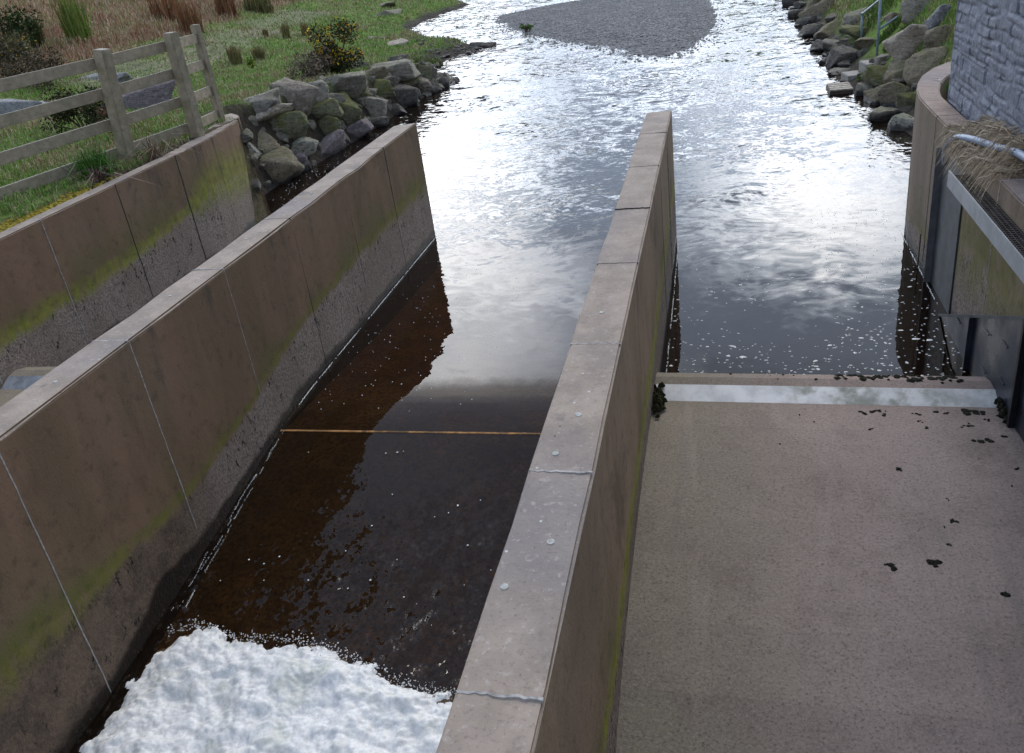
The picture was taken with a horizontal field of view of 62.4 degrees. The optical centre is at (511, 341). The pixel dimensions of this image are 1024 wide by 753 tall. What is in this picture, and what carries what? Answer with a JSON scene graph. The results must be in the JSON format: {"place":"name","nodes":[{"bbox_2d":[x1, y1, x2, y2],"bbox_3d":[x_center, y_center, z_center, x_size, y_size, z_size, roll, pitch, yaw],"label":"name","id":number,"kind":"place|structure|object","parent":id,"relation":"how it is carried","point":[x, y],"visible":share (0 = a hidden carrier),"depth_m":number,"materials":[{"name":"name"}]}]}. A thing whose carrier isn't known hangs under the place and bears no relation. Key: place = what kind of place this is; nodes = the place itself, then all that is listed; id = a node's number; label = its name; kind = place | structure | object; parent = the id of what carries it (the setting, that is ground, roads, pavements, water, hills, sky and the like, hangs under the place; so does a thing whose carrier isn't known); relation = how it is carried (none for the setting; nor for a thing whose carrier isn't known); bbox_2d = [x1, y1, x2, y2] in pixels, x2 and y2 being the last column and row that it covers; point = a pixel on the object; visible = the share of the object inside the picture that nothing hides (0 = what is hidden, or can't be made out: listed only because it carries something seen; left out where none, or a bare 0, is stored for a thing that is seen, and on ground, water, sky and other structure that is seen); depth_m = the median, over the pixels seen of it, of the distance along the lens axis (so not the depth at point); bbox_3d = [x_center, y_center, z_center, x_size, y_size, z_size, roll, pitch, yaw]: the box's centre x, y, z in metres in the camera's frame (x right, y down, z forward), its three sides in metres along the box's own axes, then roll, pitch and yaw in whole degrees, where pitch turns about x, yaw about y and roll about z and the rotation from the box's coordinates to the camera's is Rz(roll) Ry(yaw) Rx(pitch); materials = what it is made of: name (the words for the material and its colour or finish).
{"place":"outdoors","nodes":[
{"label":"outdoors","id":0,"kind":"place"},
{"bbox_2d":[69,376,559,752],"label":"chute water","id":1,"kind":"structure","parent":0,"point":[320,507],"depth_m":7.67,"materials":[{"name":"liquid"}]},
{"bbox_2d":[79,626,451,752],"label":"foam boil","id":2,"kind":"object","parent":1,"relation":"on","point":[204,691],"visible":0.93,"depth_m":6.18,"materials":[{"name":"liquid"}]},
{"bbox_2d":[168,615,456,701],"bbox_3d":[-1.191,2.478,6.411,3.523,0.157,0.397,5,29,24],"label":"foam spray","id":3,"kind":"object","parent":2,"relation":"on","point":[321,647],"visible":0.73,"depth_m":6.67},
{"bbox_2d":[171,112,964,610],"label":"foam flecks","id":4,"kind":"object","parent":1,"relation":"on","point":[713,342],"visible":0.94,"depth_m":9.54,"materials":[{"name":"liquid"}]},
{"bbox_2d":[0,0,957,230],"bbox_3d":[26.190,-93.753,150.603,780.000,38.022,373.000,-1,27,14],"label":"ground","id":5,"kind":"structure","parent":0,"point":[244,111],"depth_m":33.94,"materials":[{"name":"plant"}]},
{"bbox_2d":[0,29,36,69],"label":"gorse bush","id":6,"kind":"object","parent":5,"relation":"on","point":[6,55],"visible":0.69,"depth_m":29.80,"materials":[{"name":"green plant"}]},
{"bbox_2d":[0,29,41,59],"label":"bush","id":7,"kind":"object","parent":5,"relation":"on","point":[16,41],"visible":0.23,"depth_m":33.35,"materials":[{"name":"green plant"}]},
{"bbox_2d":[0,4,43,45],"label":"gorse bush","id":8,"kind":"object","parent":5,"relation":"on","point":[18,26],"visible":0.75,"depth_m":34.89,"materials":[{"name":"green plant"}]},
{"bbox_2d":[0,99,53,118],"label":"boulder","id":9,"kind":"object","parent":5,"relation":"on","point":[8,105],"visible":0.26,"depth_m":19.33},
{"bbox_2d":[0,367,55,406],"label":"spillway ramp","id":10,"kind":"structure","parent":5,"relation":"on","point":[17,382],"depth_m":10.04,"materials":[{"name":"concrete"}]},
{"bbox_2d":[0,46,69,89],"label":"heather bush","id":11,"kind":"object","parent":5,"relation":"on","point":[35,64],"visible":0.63,"depth_m":27.70,"materials":[{"name":"green plant"}]},
{"bbox_2d":[21,15,51,47],"bbox_3d":[-20.200,-13.269,35.990,1.573,1.531,1.642,-1,27,14],"label":"bush","id":12,"kind":"object","parent":5,"relation":"on","point":[38,38],"visible":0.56,"depth_m":35.91,"materials":[{"name":"green plant"}]},
{"bbox_2d":[40,0,96,43],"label":"rush tuft","id":13,"kind":"object","parent":5,"relation":"on","point":[74,26],"visible":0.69,"depth_m":37.18,"materials":[{"name":"green plant"}]},
{"bbox_2d":[40,81,106,135],"bbox_3d":[-8.151,-4.366,15.883,1.213,1.069,1.261,-1,27,14],"label":"heather bush","id":14,"kind":"object","parent":5,"relation":"on","point":[88,110],"visible":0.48,"depth_m":15.73,"materials":[{"name":"green plant"}]},
{"bbox_2d":[21,139,143,184],"bbox_3d":[-6.220,-2.652,12.392,2.117,0.627,2.289,-1,27,14],"label":"grass tuft","id":15,"kind":"object","parent":5,"relation":"on","point":[101,159],"visible":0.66,"depth_m":12.39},
{"bbox_2d":[95,105,112,134],"bbox_3d":[-7.059,-3.856,14.986,0.490,0.688,0.457,-1,27,14],"label":"heather bush","id":16,"kind":"object","parent":5,"relation":"on","point":[104,112],"visible":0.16,"depth_m":14.83,"materials":[{"name":"brown plant"}]},
{"bbox_2d":[78,72,132,82],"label":"boulder","id":17,"kind":"object","parent":5,"relation":"on","point":[123,76],"visible":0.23,"depth_m":29.48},
{"bbox_2d":[0,24,225,199],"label":"timber fence","id":18,"kind":"object","parent":5,"relation":"on","point":[112,90],"visible":0.91,"depth_m":12.94,"materials":[{"name":"wood"}]},
{"bbox_2d":[0,113,254,388],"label":"retaining wall","id":19,"kind":"structure","parent":5,"relation":"on","point":[80,272],"depth_m":11.99,"materials":[{"name":"concrete"}]},
{"bbox_2d":[0,176,115,231],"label":"cushion moss","id":20,"kind":"object","parent":19,"relation":"on","point":[7,224],"visible":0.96,"depth_m":11.14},
{"bbox_2d":[50,133,205,192],"bbox_3d":[-5.746,-2.833,12.954,2.441,0.626,3.130,-1,27,14],"label":"grass tuft","id":21,"kind":"object","parent":5,"relation":"on","point":[155,151],"depth_m":12.79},
{"bbox_2d":[101,79,175,109],"bbox_3d":[-8.837,-5.723,20.680,1.915,1.429,1.373,-1,27,14],"label":"boulder","id":22,"kind":"object","parent":5,"relation":"on","point":[153,95],"visible":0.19,"depth_m":20.09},
{"bbox_2d":[146,0,182,21],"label":"rush tuft","id":23,"kind":"object","parent":5,"relation":"on","point":[161,9],"visible":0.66,"depth_m":44.26,"materials":[{"name":"brown plant"}]},
{"bbox_2d":[164,0,204,33],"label":"rush tuft","id":24,"kind":"object","parent":5,"relation":"on","point":[186,18],"visible":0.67,"depth_m":41.23,"materials":[{"name":"brown plant"}]},
{"bbox_2d":[0,123,434,752],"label":"pier wall","id":25,"kind":"structure","parent":5,"relation":"on","point":[134,447],"depth_m":7.17,"materials":[{"name":"concrete"}]},
{"bbox_2d":[210,0,237,17],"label":"rush tuft","id":26,"kind":"object","parent":5,"relation":"on","point":[225,6],"visible":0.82,"depth_m":47.01,"materials":[{"name":"brown plant"}]},
{"bbox_2d":[225,44,242,64],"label":"rush tuft","id":27,"kind":"object","parent":5,"relation":"on","point":[234,56],"visible":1,"depth_m":35.90,"materials":[{"name":"green plant"}]},
{"bbox_2d":[250,45,264,59],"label":"rush tuft","id":28,"kind":"object","parent":5,"relation":"on","point":[257,54],"visible":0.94,"depth_m":36.41,"materials":[{"name":"green plant"}]},
{"bbox_2d":[242,0,274,13],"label":"rush tuft","id":29,"kind":"object","parent":5,"relation":"on","point":[263,6],"visible":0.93,"depth_m":49.00,"materials":[{"name":"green plant"}]},
{"bbox_2d":[259,146,304,183],"bbox_3d":[-5.249,-3.703,18.831,1.197,1.121,0.946,-7,26,2],"label":"boulder","id":30,"kind":"object","parent":5,"relation":"on","point":[283,164],"visible":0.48,"depth_m":18.40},
{"bbox_2d":[258,130,276,152],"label":"boulder","id":31,"kind":"object","parent":30,"relation":"on","point":[265,140],"visible":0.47,"depth_m":18.65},
{"bbox_2d":[275,20,290,38],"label":"rush tuft","id":32,"kind":"object","parent":5,"relation":"on","point":[284,30],"visible":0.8,"depth_m":41.74,"materials":[{"name":"green plant"}]},
{"bbox_2d":[270,111,308,139],"bbox_3d":[-5.169,-4.786,19.577,1.016,1.048,0.989,-1,27,14],"label":"boulder","id":33,"kind":"object","parent":5,"relation":"on","point":[293,125],"visible":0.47,"depth_m":19.31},
{"bbox_2d":[256,103,291,121],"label":"boulder","id":34,"kind":"object","parent":33,"relation":"on","point":[273,111],"visible":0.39,"depth_m":18.94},
{"bbox_2d":[238,87,280,112],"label":"boulder","id":35,"kind":"object","parent":34,"relation":"on","point":[263,101],"visible":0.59,"depth_m":18.79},
{"bbox_2d":[294,152,311,170],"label":"boulder","id":36,"kind":"object","parent":5,"relation":"on","point":[302,158],"visible":0.49,"depth_m":19.32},
{"bbox_2d":[291,136,318,157],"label":"boulder","id":37,"kind":"object","parent":5,"relation":"on","point":[307,146],"visible":0.52,"depth_m":19.42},
{"bbox_2d":[284,43,335,79],"bbox_3d":[-5.946,-8.063,24.715,1.556,1.079,1.539,-1,27,14],"label":"bramble bush","id":38,"kind":"object","parent":5,"relation":"on","point":[315,63],"visible":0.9,"depth_m":24.63,"materials":[{"name":"green plant"}]},
{"bbox_2d":[307,80,328,103],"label":"boulder","id":39,"kind":"object","parent":5,"relation":"on","point":[323,91],"visible":0.39,"depth_m":20.73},
{"bbox_2d":[317,116,340,134],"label":"boulder","id":40,"kind":"object","parent":5,"relation":"on","point":[328,124],"visible":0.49,"depth_m":20.60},
{"bbox_2d":[311,97,343,119],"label":"boulder","id":41,"kind":"object","parent":40,"relation":"on","point":[330,106],"visible":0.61,"depth_m":20.68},
{"bbox_2d":[269,77,318,116],"bbox_3d":[-5.270,-5.706,20.259,1.308,1.128,0.820,15,34,38],"label":"boulder","id":42,"kind":"object","parent":41,"relation":"on","point":[300,96],"visible":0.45,"depth_m":19.90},
{"bbox_2d":[321,129,345,155],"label":"boulder","id":43,"kind":"object","parent":5,"relation":"on","point":[334,142],"visible":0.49,"depth_m":20.46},
{"bbox_2d":[305,16,364,74],"bbox_3d":[-5.386,-8.822,25.487,1.668,1.799,1.554,-1,27,14],"label":"gorse bush","id":44,"kind":"object","parent":5,"relation":"on","point":[344,61],"visible":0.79,"depth_m":25.27,"materials":[{"name":"green plant"}]},
{"bbox_2d":[329,93,344,102],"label":"boulder","id":45,"kind":"object","parent":5,"relation":"on","point":[339,97],"visible":0.28,"depth_m":21.60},
{"bbox_2d":[316,71,367,97],"bbox_3d":[-4.555,-6.805,22.688,1.456,0.812,1.107,-1,27,14],"label":"boulder","id":46,"kind":"object","parent":5,"relation":"on","point":[353,84],"visible":0.51,"depth_m":22.31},
{"bbox_2d":[240,54,459,192],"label":"rocks","id":47,"kind":"object","parent":5,"relation":"on","point":[246,134],"visible":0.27,"depth_m":21.49,"materials":[{"name":"stone"}]},
{"bbox_2d":[336,91,361,124],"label":"boulder","id":48,"kind":"object","parent":47,"relation":"on","point":[351,109],"visible":0.31,"depth_m":21.75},
{"bbox_2d":[347,118,373,138],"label":"boulder","id":49,"kind":"object","parent":5,"relation":"on","point":[360,129],"visible":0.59,"depth_m":21.67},
{"bbox_2d":[361,96,388,116],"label":"boulder","id":50,"kind":"object","parent":5,"relation":"on","point":[376,106],"visible":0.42,"depth_m":23.05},
{"bbox_2d":[365,66,388,78],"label":"boulder","id":51,"kind":"object","parent":5,"relation":"on","point":[380,72],"visible":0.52,"depth_m":24.44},
{"bbox_2d":[371,115,388,126],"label":"boulder","id":52,"kind":"object","parent":5,"relation":"on","point":[379,121],"visible":0.57,"depth_m":22.80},
{"bbox_2d":[374,78,395,97],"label":"boulder","id":53,"kind":"object","parent":5,"relation":"on","point":[384,87],"visible":0.56,"depth_m":24.08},
{"bbox_2d":[370,59,419,81],"bbox_3d":[-3.593,-8.239,25.856,1.622,0.631,1.176,-15,27,-14],"label":"boulder","id":54,"kind":"object","parent":5,"relation":"on","point":[404,70],"visible":0.58,"depth_m":25.47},
{"bbox_2d":[387,38,408,45],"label":"boulder","id":55,"kind":"object","parent":5,"relation":"on","point":[398,41],"visible":0.48,"depth_m":36.90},
{"bbox_2d":[391,103,406,115],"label":"boulder","id":56,"kind":"object","parent":5,"relation":"on","point":[397,109],"visible":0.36,"depth_m":24.10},
{"bbox_2d":[392,83,418,106],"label":"boulder","id":57,"kind":"object","parent":5,"relation":"on","point":[407,95],"visible":0.62,"depth_m":24.92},
{"bbox_2d":[416,64,431,79],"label":"boulder","id":58,"kind":"object","parent":5,"relation":"on","point":[425,70],"visible":0.32,"depth_m":26.75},
{"bbox_2d":[417,76,434,93],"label":"boulder","id":59,"kind":"object","parent":5,"relation":"on","point":[425,85],"visible":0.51,"depth_m":26.41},
{"bbox_2d":[411,53,449,65],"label":"grass tuft","id":60,"kind":"object","parent":5,"relation":"on","point":[433,60],"visible":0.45,"depth_m":32.23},
{"bbox_2d":[415,39,485,59],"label":"rock spit","id":61,"kind":"structure","parent":5,"relation":"on","point":[458,48],"depth_m":34.37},
{"bbox_2d":[469,42,496,47],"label":"boulder","id":62,"kind":"object","parent":5,"relation":"on","point":[477,44],"visible":0.3,"depth_m":35.23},
{"bbox_2d":[497,0,717,54],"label":"gravel island","id":63,"kind":"structure","parent":5,"relation":"on","point":[627,18],"depth_m":35.83,"materials":[{"name":"gravel"}]},
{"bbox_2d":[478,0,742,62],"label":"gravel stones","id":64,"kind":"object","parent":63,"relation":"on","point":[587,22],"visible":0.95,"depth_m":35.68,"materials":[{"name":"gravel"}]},
{"bbox_2d":[795,15,815,25],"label":"boulder","id":65,"kind":"object","parent":5,"relation":"on","point":[804,20],"visible":0.44,"depth_m":29.68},
{"bbox_2d":[797,23,820,36],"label":"boulder","id":66,"kind":"object","parent":5,"relation":"on","point":[809,29],"visible":0.52,"depth_m":27.51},
{"bbox_2d":[798,0,834,17],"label":"boulder","id":67,"kind":"object","parent":5,"relation":"on","point":[821,6],"visible":0.38,"depth_m":29.69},
{"bbox_2d":[810,39,823,50],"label":"boulder","id":68,"kind":"object","parent":5,"relation":"on","point":[816,44],"visible":0.36,"depth_m":24.97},
{"bbox_2d":[813,19,840,39],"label":"boulder","id":69,"kind":"object","parent":5,"relation":"on","point":[827,30],"visible":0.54,"depth_m":26.38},
{"bbox_2d":[822,38,838,51],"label":"boulder","id":70,"kind":"object","parent":5,"relation":"on","point":[827,44],"visible":0.38,"depth_m":24.53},
{"bbox_2d":[826,82,853,94],"bbox_3d":[7.749,-5.839,20.008,0.520,0.405,0.840,-1,27,14],"label":"landing step","id":71,"kind":"object","parent":5,"relation":"on","point":[839,88],"visible":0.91,"depth_m":19.71,"materials":[{"name":"grey stone"}]},
{"bbox_2d":[825,45,857,66],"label":"boulder","id":72,"kind":"object","parent":5,"relation":"on","point":[836,55],"visible":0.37,"depth_m":22.35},
{"bbox_2d":[841,70,858,81],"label":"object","id":73,"kind":"object","parent":5,"relation":"on","point":[849,75],"visible":0.21,"depth_m":20.73,"materials":[{"name":"stone"}]},
{"bbox_2d":[785,0,917,113],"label":"rocks","id":74,"kind":"object","parent":5,"relation":"on","point":[840,42],"visible":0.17,"depth_m":22.18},
{"bbox_2d":[838,25,868,38],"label":"boulder","id":75,"kind":"object","parent":5,"relation":"on","point":[853,31],"visible":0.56,"depth_m":23.22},
{"bbox_2d":[841,7,867,33],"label":"boulder","id":76,"kind":"object","parent":5,"relation":"on","point":[849,18],"visible":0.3,"depth_m":24.66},
{"bbox_2d":[854,82,872,95],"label":"boulder","id":77,"kind":"object","parent":5,"relation":"on","point":[860,88],"visible":0.5,"depth_m":19.18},
{"bbox_2d":[853,37,875,49],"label":"boulder","id":78,"kind":"object","parent":5,"relation":"on","point":[863,42],"visible":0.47,"depth_m":21.96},
{"bbox_2d":[859,60,873,71],"bbox_3d":[8.801,-6.562,20.627,0.500,0.500,0.600,-4,26,7],"label":"stone step","id":79,"kind":"object","parent":5,"relation":"on","point":[864,64],"visible":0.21,"depth_m":20.56,"materials":[{"name":"stone"}]},
{"bbox_2d":[860,65,886,85],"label":"boulder","id":80,"kind":"object","parent":5,"relation":"on","point":[873,75],"visible":0.54,"depth_m":19.16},
{"bbox_2d":[863,84,883,105],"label":"boulder","id":81,"kind":"object","parent":5,"relation":"on","point":[870,97],"visible":0.29,"depth_m":18.35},
{"bbox_2d":[863,0,894,27],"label":"grass tuft","id":82,"kind":"object","parent":5,"relation":"on","point":[875,15],"visible":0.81,"depth_m":23.18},
{"bbox_2d":[860,0,898,56],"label":"handrail","id":83,"kind":"object","parent":5,"relation":"on","point":[879,28],"visible":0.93,"depth_m":20.59,"materials":[{"name":"metal"}]},
{"bbox_2d":[874,54,891,64],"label":"boulder","id":84,"kind":"object","parent":5,"relation":"on","point":[879,59],"visible":0.47,"depth_m":19.64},
{"bbox_2d":[867,106,899,120],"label":"boulder","id":85,"kind":"object","parent":5,"relation":"on","point":[881,113],"visible":0.35,"depth_m":17.06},
{"bbox_2d":[874,13,901,46],"bbox_3d":[9.533,-7.884,21.260,0.860,0.948,0.953,-13,26,-10],"label":"grass tuft","id":86,"kind":"object","parent":5,"relation":"on","point":[887,32],"visible":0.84,"depth_m":21.14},
{"bbox_2d":[877,81,909,105],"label":"boulder","id":87,"kind":"object","parent":5,"relation":"on","point":[887,92],"visible":0.47,"depth_m":17.88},
{"bbox_2d":[883,58,908,83],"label":"boulder","id":88,"kind":"object","parent":5,"relation":"on","point":[895,69],"visible":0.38,"depth_m":18.52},
{"bbox_2d":[887,113,913,130],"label":"boulder","id":89,"kind":"object","parent":5,"relation":"on","point":[901,122],"visible":0.33,"depth_m":16.24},
{"bbox_2d":[882,24,927,60],"bbox_3d":[9.012,-6.617,18.934,1.258,1.059,0.986,-17,27,-18],"label":"boulder","id":90,"kind":"object","parent":5,"relation":"on","point":[904,43],"visible":0.48,"depth_m":18.59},
{"bbox_2d":[895,92,915,108],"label":"boulder","id":91,"kind":"object","parent":5,"relation":"on","point":[905,99],"visible":0.3,"depth_m":17.07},
{"bbox_2d":[900,0,928,23],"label":"boulder","id":92,"kind":"object","parent":5,"relation":"on","point":[910,9],"visible":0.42,"depth_m":20.07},
{"bbox_2d":[903,46,947,86],"bbox_3d":[8.802,-5.734,17.829,0.980,0.918,0.715,-1,27,14],"label":"boulder","id":93,"kind":"object","parent":5,"relation":"on","point":[916,66],"visible":0.54,"depth_m":17.74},
{"bbox_2d":[922,4,950,29],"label":"boulder","id":94,"kind":"object","parent":5,"relation":"on","point":[934,19],"visible":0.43,"depth_m":18.33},
{"bbox_2d":[923,25,951,48],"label":"boulder","id":95,"kind":"object","parent":5,"relation":"on","point":[935,37],"visible":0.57,"depth_m":17.90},
{"bbox_2d":[905,61,1023,315],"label":"channel wall","id":96,"kind":"structure","parent":5,"relation":"on","point":[987,281],"depth_m":8.87,"materials":[{"name":"concrete"}]},
{"bbox_2d":[923,147,966,313],"bbox_3d":[4.880,-0.834,9.623,0.121,2.540,0.945,-1,27,14],"label":"steel post","id":97,"kind":"object","parent":96,"relation":"attached to","point":[946,209],"visible":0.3,"depth_m":9.53,"materials":[{"name":"metal"}]},
{"bbox_2d":[929,115,1023,208],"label":"dead straw","id":98,"kind":"object","parent":96,"relation":"on","point":[998,163],"visible":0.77,"depth_m":8.10,"materials":[{"name":"brown plant"}]},
{"bbox_2d":[947,170,1023,283],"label":"steel walkway","id":99,"kind":"structure","parent":96,"relation":"attached to","point":[1002,231],"depth_m":7.40,"materials":[{"name":"metal"}]},
{"bbox_2d":[947,0,1023,134],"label":"stone building","id":100,"kind":"structure","parent":5,"relation":"on","point":[987,71],"depth_m":8.88,"materials":[{"name":"stone"}]},
{"bbox_2d":[942,134,1023,164],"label":"conduit pipe","id":101,"kind":"object","parent":100,"relation":"attached to","point":[1018,153],"visible":0.59,"depth_m":8.19,"materials":[{"name":"grey plastic"}]},
{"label":"channel bed","id":102,"kind":"structure","parent":5,"relation":"on","visible":0},
{"bbox_2d":[280,429,540,434],"bbox_3d":[-0.723,1.055,8.682,3.600,0.283,0.033,-1,27,14],"label":"weir edge","id":103,"kind":"object","parent":102,"relation":"on","point":[509,433],"visible":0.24,"depth_m":8.68,"materials":[{"name":"metal"}]},
{"bbox_2d":[436,111,676,752],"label":"dividing wall","id":104,"kind":"structure","parent":102,"relation":"on","point":[542,672],"depth_m":4.59,"materials":[{"name":"concrete"}]},
{"bbox_2d":[616,373,1023,752],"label":"spillway ramp","id":105,"kind":"structure","parent":102,"relation":"on","point":[775,605],"depth_m":5.85,"materials":[{"name":"concrete"}]},
{"bbox_2d":[651,382,667,417],"bbox_3d":[1.382,0.562,8.049,0.206,0.151,0.609,-1,27,14],"label":"moss cushion","id":106,"kind":"object","parent":105,"relation":"on","point":[659,401],"visible":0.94,"depth_m":7.99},
{"bbox_2d":[730,373,1018,545],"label":"moss specks","id":107,"kind":"object","parent":105,"relation":"on","point":[913,379],"visible":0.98,"depth_m":7.75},
{"bbox_2d":[938,314,1023,441],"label":"wing plate","id":108,"kind":"object","parent":105,"relation":"on","point":[990,348],"visible":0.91,"depth_m":7.42,"materials":[{"name":"grey metal"}]},
{"bbox_2d":[994,396,1007,423],"bbox_3d":[4.250,0.603,7.160,0.301,0.116,0.629,-1,27,14],"label":"moss cushion","id":109,"kind":"object","parent":105,"relation":"on","point":[999,402],"visible":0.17,"depth_m":7.21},
{"bbox_2d":[254,0,971,376],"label":"river water","id":110,"kind":"structure","parent":0,"point":[526,148],"depth_m":13.81,"materials":[{"name":"liquid"}]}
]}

